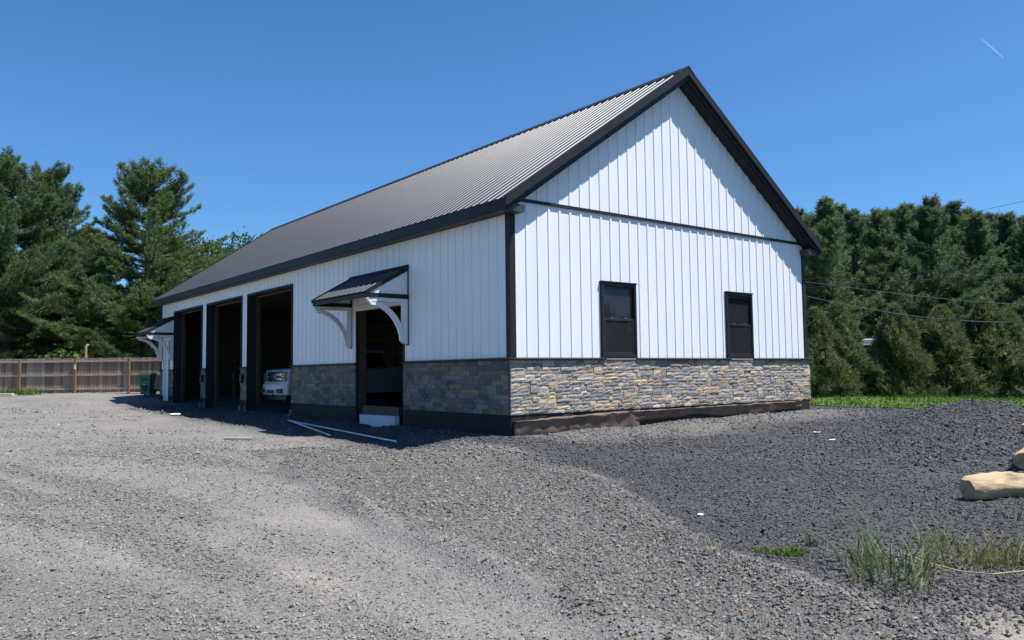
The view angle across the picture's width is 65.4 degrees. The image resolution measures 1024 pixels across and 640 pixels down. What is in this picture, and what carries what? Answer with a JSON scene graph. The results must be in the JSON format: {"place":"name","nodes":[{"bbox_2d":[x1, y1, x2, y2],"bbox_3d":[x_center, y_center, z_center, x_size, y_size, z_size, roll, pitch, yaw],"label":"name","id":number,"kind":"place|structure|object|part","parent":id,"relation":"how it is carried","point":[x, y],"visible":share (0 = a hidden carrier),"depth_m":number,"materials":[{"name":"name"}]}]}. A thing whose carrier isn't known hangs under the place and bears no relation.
{"place":"outdoors","nodes":[
{"label":"outdoors","id":0,"kind":"place"},
{"bbox_2d":[0,354,1023,639],"bbox_3d":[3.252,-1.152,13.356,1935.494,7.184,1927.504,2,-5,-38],"label":"ground","id":1,"kind":"structure","parent":0,"point":[540,606],"depth_m":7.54,"materials":[{"name":"grey gravel"}]},
{"bbox_2d":[0,393,13,395],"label":"pale board","id":2,"kind":"object","parent":1,"relation":"on","point":[7,394],"visible":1,"depth_m":34.44,"materials":[{"name":"white wood"}]},
{"bbox_2d":[0,385,22,393],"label":"grass tuft","id":3,"kind":"object","parent":1,"relation":"on","point":[7,391],"visible":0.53,"depth_m":35.56,"materials":[{"name":"green plant"}]},
{"bbox_2d":[6,194,25,344],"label":"pine tree","id":4,"kind":"object","parent":1,"relation":"on","point":[17,340],"visible":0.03,"depth_m":53.63,"materials":[{"name":"green plant"}]},
{"bbox_2d":[15,386,42,394],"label":"grass tuft","id":5,"kind":"object","parent":1,"relation":"on","point":[29,391],"visible":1,"depth_m":35.61,"materials":[{"name":"green plant"}]},
{"bbox_2d":[0,145,117,358],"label":"pine tree","id":6,"kind":"object","parent":1,"relation":"on","point":[18,211],"visible":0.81,"depth_m":45.84,"materials":[{"name":"green plant"}]},
{"bbox_2d":[6,159,114,358],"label":"pine tree","id":7,"kind":"object","parent":1,"relation":"on","point":[54,177],"visible":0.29,"depth_m":50.98,"materials":[{"name":"green plant"}]},
{"bbox_2d":[40,348,83,364],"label":"leafy shrub","id":8,"kind":"object","parent":1,"relation":"on","point":[59,354],"visible":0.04,"depth_m":40.20,"materials":[{"name":"green plant"}]},
{"bbox_2d":[0,357,159,393],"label":"plank fence","id":9,"kind":"object","parent":1,"relation":"on","point":[71,375],"visible":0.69,"depth_m":37.02,"materials":[{"name":"brown wood"}]},
{"bbox_2d":[15,223,156,356],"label":"pine tree","id":10,"kind":"object","parent":1,"relation":"on","point":[110,278],"visible":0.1,"depth_m":54.24,"materials":[{"name":"green plant"}]},
{"bbox_2d":[84,344,88,358],"bbox_3d":[-20.623,2.424,38.614,0.194,2.519,0.143,0,-4,-11],"label":"wooden post","id":11,"kind":"object","parent":1,"relation":"on","point":[85,352],"visible":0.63,"depth_m":38.63,"materials":[{"name":"beige wood"}]},
{"bbox_2d":[14,156,230,357],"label":"pine tree","id":12,"kind":"object","parent":1,"relation":"on","point":[163,204],"visible":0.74,"depth_m":44.99,"materials":[{"name":"green plant"}]},
{"bbox_2d":[137,373,157,394],"bbox_3d":[-16.466,2.889,36.053,0.593,0.998,0.738,-1,-4,0],"label":"wheeled bin","id":13,"kind":"object","parent":1,"relation":"on","point":[147,382],"visible":1,"depth_m":35.76,"materials":[{"name":"green plastic"}]},
{"bbox_2d":[109,242,208,357],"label":"pine tree","id":14,"kind":"object","parent":1,"relation":"on","point":[199,265],"visible":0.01,"depth_m":57.23,"materials":[{"name":"green plant"}]},
{"bbox_2d":[191,235,235,268],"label":"broadleaf tree","id":15,"kind":"object","parent":1,"relation":"on","point":[220,249],"visible":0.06,"depth_m":71.26,"materials":[{"name":"green plant"}]},
{"bbox_2d":[223,437,252,439],"bbox_3d":[-5.961,2.585,17.387,0.600,0.050,0.180,2,-4,-13],"label":"plank offcut","id":16,"kind":"object","parent":1,"relation":"on","point":[237,438],"visible":0.98,"depth_m":17.32,"materials":[{"name":"grey wood"}]},
{"bbox_2d":[222,226,265,252],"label":"broadleaf tree","id":17,"kind":"object","parent":1,"relation":"on","point":[248,239],"visible":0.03,"depth_m":81.73,"materials":[{"name":"green plant"}]},
{"bbox_2d":[288,419,330,435],"bbox_3d":[-5.137,2.680,20.000,0.038,0.162,4.586,1,-4,-27],"label":"plastic pipe","id":18,"kind":"object","parent":1,"relation":"on","point":[309,427],"visible":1,"depth_m":19.68,"materials":[{"name":"white plastic"}]},
{"bbox_2d":[261,350,402,406],"bbox_3d":[-5.438,2.057,27.901,6.337,1.960,2.560,2,-5,-38],"label":"pickup truck","id":19,"kind":"object","parent":1,"relation":"on","point":[384,382],"visible":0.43,"depth_m":27.30,"materials":[{"name":"white paint"}]},
{"bbox_3d":[-4.724,1.385,27.408,0.860,0.500,0.172,2,-5,-38],"label":"side window","id":20,"kind":"part","parent":19,"relation":"part of","materials":[{"name":"glass"}]},
{"bbox_2d":[287,420,396,441],"bbox_3d":[-4.275,2.622,19.122,0.038,0.145,7.162,2,-4,-33],"label":"plastic pipe","id":21,"kind":"object","parent":1,"relation":"on","point":[347,432],"visible":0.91,"depth_m":18.26,"materials":[{"name":"white plastic"}]},
{"bbox_2d":[136,66,822,435],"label":"pole barn","id":22,"kind":"structure","parent":1,"relation":"on","point":[652,244],"depth_m":18.80,"materials":[{"name":"white metal"}]},
{"bbox_2d":[599,280,637,358],"bbox_3d":[2.313,0.007,17.312,1.113,1.665,0.125,2,-5,-38],"label":"window","id":23,"kind":"structure","parent":22,"relation":"in","point":[618,302],"depth_m":17.33,"materials":[{"name":"black glass"}]},
{"bbox_2d":[724,291,753,358],"bbox_3d":[5.682,0.139,19.950,1.106,1.665,0.125,2,-5,-38],"label":"window","id":24,"kind":"structure","parent":22,"relation":"in","point":[738,305],"depth_m":19.97,"materials":[{"name":"black glass"}]},
{"bbox_2d":[514,410,639,436],"bbox_3d":[1.436,2.140,16.356,3.500,0.463,0.172,2,-5,-38],"label":"foundation membrane","id":25,"kind":"object","parent":1,"relation":"on","point":[551,425],"visible":0.76,"depth_m":16.21,"materials":[{"name":"black plastic"}]},
{"bbox_2d":[658,528,672,541],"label":"grass tuft","id":26,"kind":"object","parent":1,"relation":"on","point":[667,535],"visible":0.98,"depth_m":6.85,"materials":[{"name":"green plant"}]},
{"bbox_2d":[694,534,739,550],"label":"grass tuft","id":27,"kind":"object","parent":1,"relation":"on","point":[712,544],"visible":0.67,"depth_m":6.61,"materials":[{"name":"green plant"}]},
{"bbox_2d":[634,400,801,420],"bbox_3d":[5.184,2.196,19.315,6.550,0.316,0.158,2,-5,-38],"label":"foundation membrane","id":28,"kind":"object","parent":1,"relation":"on","point":[724,410],"visible":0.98,"depth_m":19.18,"materials":[{"name":"black plastic"}]},
{"bbox_2d":[748,545,769,552],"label":"grass tuft","id":29,"kind":"object","parent":1,"relation":"on","point":[755,549],"visible":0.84,"depth_m":6.93,"materials":[{"name":"green plant"}]},
{"bbox_2d":[765,543,810,556],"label":"grass tuft","id":30,"kind":"object","parent":1,"relation":"on","point":[786,551],"visible":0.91,"depth_m":6.81,"materials":[{"name":"green plant"}]},
{"bbox_2d":[788,520,828,546],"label":"grass tuft","id":31,"kind":"object","parent":1,"relation":"on","point":[807,542],"visible":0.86,"depth_m":7.09,"materials":[{"name":"green plant"}]},
{"bbox_2d":[823,515,909,566],"bbox_3d":[2.856,1.816,6.555,0.766,0.348,0.694,-1,-4,5],"label":"grass tuft","id":32,"kind":"object","parent":1,"relation":"on","point":[852,557],"visible":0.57,"depth_m":6.54,"materials":[{"name":"green plant"}]},
{"bbox_2d":[790,489,1011,587],"bbox_3d":[2.804,1.670,6.214,1.577,0.603,1.528,2,-5,-38],"label":"grass tuft","id":33,"kind":"object","parent":1,"relation":"on","point":[872,561],"visible":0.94,"depth_m":5.99,"materials":[{"name":"green plant"}]},
{"bbox_2d":[877,567,945,599],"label":"grass tuft","id":34,"kind":"object","parent":1,"relation":"on","point":[913,584],"visible":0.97,"depth_m":5.61,"materials":[{"name":"green plant"}]},
{"bbox_2d":[805,265,1023,279],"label":"overhead cable","id":35,"kind":"object","parent":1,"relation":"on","point":[919,272],"visible":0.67,"depth_m":26.52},
{"bbox_2d":[805,281,1023,304],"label":"overhead cable","id":36,"kind":"object","parent":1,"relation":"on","point":[919,296],"visible":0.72,"depth_m":26.51,"materials":[{"name":"grey metal"}]},
{"bbox_2d":[806,273,1023,287],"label":"overhead cable","id":37,"kind":"object","parent":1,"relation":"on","point":[919,280],"visible":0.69,"depth_m":26.49,"materials":[{"name":"black"}]},
{"bbox_2d":[908,510,973,548],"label":"grass tuft","id":38,"kind":"object","parent":1,"relation":"on","point":[941,538],"visible":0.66,"depth_m":6.98,"materials":[{"name":"green plant"}]},
{"bbox_2d":[911,526,1014,569],"bbox_3d":[3.680,1.833,6.452,0.905,0.276,0.770,2,-5,-38],"label":"grass tuft","id":39,"kind":"object","parent":1,"relation":"on","point":[938,552],"visible":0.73,"depth_m":6.40,"materials":[{"name":"green plant"}]},
{"bbox_2d":[904,553,1023,574],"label":"dry stalk","id":40,"kind":"object","parent":1,"relation":"on","point":[973,572],"visible":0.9,"depth_m":5.92,"materials":[{"name":"plant"}]},
{"bbox_2d":[953,525,1023,570],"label":"grass tuft","id":41,"kind":"object","parent":1,"relation":"on","point":[1017,555],"visible":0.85,"depth_m":6.31,"materials":[{"name":"green plant"}]},
{"bbox_2d":[958,471,1023,500],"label":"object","id":42,"kind":"object","parent":1,"relation":"on","point":[987,486],"visible":0.97,"depth_m":9.10,"materials":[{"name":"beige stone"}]},
{"bbox_2d":[995,497,1023,520],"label":"grass tuft","id":43,"kind":"object","parent":1,"relation":"on","point":[1019,516],"visible":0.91,"depth_m":7.98,"materials":[{"name":"green plant"}]},
{"bbox_2d":[1013,448,1023,469],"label":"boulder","id":44,"kind":"object","parent":1,"relation":"on","point":[1018,459],"visible":1,"depth_m":10.97,"materials":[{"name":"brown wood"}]},
{"bbox_2d":[0,0,1023,345],"label":"sky","id":45,"kind":"structure","parent":0,"point":[278,112],"materials":[{"name":"blue"}]},
{"bbox_2d":[807,296,1016,322],"bbox_3d":[12.980,-0.876,26.427,0.024,2.393,14.568,1,-4,-29],"label":"overhead cable","id":46,"kind":"object","parent":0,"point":[912,315],"visible":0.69,"depth_m":26.03,"materials":[{"name":"grey metal"}]},
{"bbox_2d":[810,394,1023,408],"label":"lawn","id":47,"kind":"structure","parent":0,"point":[874,402],"depth_m":26.63,"materials":[{"name":"green plant"}]},
{"bbox_2d":[803,211,821,272],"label":"pine tree","id":48,"kind":"object","parent":47,"relation":"on","point":[812,225],"visible":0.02,"depth_m":50.24,"materials":[{"name":"green plant"}]},
{"bbox_2d":[805,261,826,310],"bbox_3d":[13.169,-0.853,39.946,7.118,9.805,6.927,-1,-4,-2],"label":"pine tree","id":49,"kind":"object","parent":47,"relation":"on","point":[823,293],"depth_m":38.45,"materials":[{"name":"green plant"}]},
{"bbox_2d":[807,332,836,396],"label":"arborvitae shrub","id":50,"kind":"object","parent":47,"relation":"on","point":[822,390],"visible":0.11,"depth_m":28.93,"materials":[{"name":"green plant"}]},
{"bbox_2d":[795,206,873,338],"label":"pine tree","id":51,"kind":"object","parent":47,"relation":"on","point":[804,217],"visible":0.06,"depth_m":41.05,"materials":[{"name":"green plant"}]},
{"bbox_2d":[807,305,865,397],"bbox_3d":[11.551,1.258,30.194,3.397,3.760,3.939,-2,-4,21],"label":"arborvitae shrub","id":52,"kind":"object","parent":47,"relation":"on","point":[821,334],"visible":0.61,"depth_m":29.55,"materials":[{"name":"green plant"}]},
{"bbox_2d":[805,194,884,340],"bbox_3d":[15.587,-1.183,38.225,5.991,9.874,6.497,-3,-4,30],"label":"pine tree","id":53,"kind":"object","parent":47,"relation":"on","point":[827,220],"visible":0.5,"depth_m":37.88,"materials":[{"name":"green plant"}]},
{"bbox_2d":[818,297,890,396],"bbox_3d":[12.608,1.102,30.992,4.341,4.134,3.481,1,-4,-22],"label":"arborvitae shrub","id":54,"kind":"object","parent":47,"relation":"on","point":[852,350],"visible":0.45,"depth_m":30.27,"materials":[{"name":"green plant"}]},
{"bbox_2d":[808,207,922,334],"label":"pine tree","id":55,"kind":"object","parent":47,"relation":"on","point":[854,226],"visible":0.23,"depth_m":42.96,"materials":[{"name":"green plant"}]},
{"bbox_2d":[819,201,915,322],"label":"pine tree","id":56,"kind":"object","parent":47,"relation":"on","point":[843,206],"visible":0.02,"depth_m":45.13,"materials":[{"name":"green plant"}]},
{"bbox_2d":[858,339,883,361],"bbox_3d":[14.923,2.054,35.752,1.900,2.246,4.700,-1,-4,0],"label":"parked van","id":57,"kind":"object","parent":47,"relation":"on","point":[866,343],"visible":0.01,"depth_m":33.57,"materials":[{"name":"white paint"}]},
{"bbox_2d":[850,212,892,319],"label":"pine tree","id":58,"kind":"object","parent":47,"relation":"on","point":[868,216],"visible":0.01,"depth_m":46.23,"materials":[{"name":"green plant"}]},
{"bbox_2d":[833,206,930,338],"bbox_3d":[18.021,-0.948,39.374,6.314,9.474,6.146,0,-4,-4],"label":"pine tree","id":59,"kind":"object","parent":47,"relation":"on","point":[879,232],"visible":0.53,"depth_m":38.72,"materials":[{"name":"green plant"}]},
{"bbox_2d":[856,300,948,397],"bbox_3d":[14.707,1.220,30.669,3.240,4.035,3.757,2,-5,-39],"label":"arborvitae shrub","id":60,"kind":"object","parent":47,"relation":"on","point":[894,332],"visible":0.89,"depth_m":30.06,"materials":[{"name":"green plant"}]},
{"bbox_2d":[873,207,938,319],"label":"pine tree","id":61,"kind":"object","parent":47,"relation":"on","point":[892,214],"visible":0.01,"depth_m":50.47,"materials":[{"name":"green plant"}]},
{"bbox_2d":[874,201,952,321],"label":"pine tree","id":62,"kind":"object","parent":47,"relation":"on","point":[903,217],"visible":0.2,"depth_m":42.09,"materials":[{"name":"green plant"}]},
{"bbox_2d":[888,211,960,309],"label":"pine tree","id":63,"kind":"object","parent":47,"relation":"on","point":[926,246],"depth_m":46.19,"materials":[{"name":"green plant"}]},
{"bbox_2d":[898,317,953,395],"bbox_3d":[16.105,1.517,31.531,2.570,3.391,3.205,-1,-4,7],"label":"arborvitae shrub","id":64,"kind":"object","parent":47,"relation":"on","point":[921,322],"visible":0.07,"depth_m":31.20,"materials":[{"name":"green plant"}]},
{"bbox_2d":[860,192,1004,332],"bbox_3d":[20.175,-1.131,38.479,7.284,10.312,7.486,-2,-4,19],"label":"pine tree","id":65,"kind":"object","parent":47,"relation":"on","point":[931,229],"visible":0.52,"depth_m":38.42,"materials":[{"name":"green plant"}]},
{"bbox_2d":[893,303,1018,396],"bbox_3d":[16.715,1.258,30.899,4.594,3.947,3.961,0,-4,-10],"label":"arborvitae shrub","id":66,"kind":"object","parent":47,"relation":"on","point":[951,349],"visible":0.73,"depth_m":30.04,"materials":[{"name":"green plant"}]},
{"bbox_2d":[911,199,1017,320],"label":"pine tree","id":67,"kind":"object","parent":47,"relation":"on","point":[958,223],"visible":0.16,"depth_m":42.14,"materials":[{"name":"green plant"}]},
{"bbox_2d":[951,314,1007,380],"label":"arborvitae shrub","id":68,"kind":"object","parent":47,"relation":"on","point":[964,324],"visible":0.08,"depth_m":31.31,"materials":[{"name":"green plant"}]},
{"bbox_2d":[946,206,1014,306],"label":"pine tree","id":69,"kind":"object","parent":47,"relation":"on","point":[966,211],"visible":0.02,"depth_m":46.51,"materials":[{"name":"green plant"}]},
{"bbox_2d":[940,210,1023,319],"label":"pine tree","id":70,"kind":"object","parent":47,"relation":"on","point":[978,241],"visible":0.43,"depth_m":39.20,"materials":[{"name":"green plant"}]},
{"bbox_2d":[946,296,1023,397],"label":"arborvitae shrub","id":71,"kind":"object","parent":47,"relation":"on","point":[993,331],"visible":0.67,"depth_m":30.28,"materials":[{"name":"green plant"}]},
{"bbox_2d":[958,209,1019,306],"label":"pine tree","id":72,"kind":"object","parent":47,"relation":"on","point":[991,220],"visible":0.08,"depth_m":50.33,"materials":[{"name":"green plant"}]},
{"bbox_2d":[974,307,1023,398],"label":"arborvitae shrub","id":73,"kind":"object","parent":47,"relation":"on","point":[1017,331],"visible":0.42,"depth_m":30.14,"materials":[{"name":"green plant"}]},
{"bbox_2d":[981,210,1023,315],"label":"pine tree","id":74,"kind":"object","parent":47,"relation":"on","point":[1006,225],"visible":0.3,"depth_m":42.14,"materials":[{"name":"green plant"}]},
{"bbox_2d":[994,214,1023,317],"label":"pine tree","id":75,"kind":"object","parent":47,"relation":"on","point":[1018,278],"visible":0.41,"depth_m":39.45,"materials":[{"name":"green plant"}]},
{"bbox_2d":[999,214,1023,302],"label":"pine tree","id":76,"kind":"object","parent":47,"relation":"on","point":[1020,222],"visible":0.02,"depth_m":49.45,"materials":[{"name":"green plant"}]}
]}

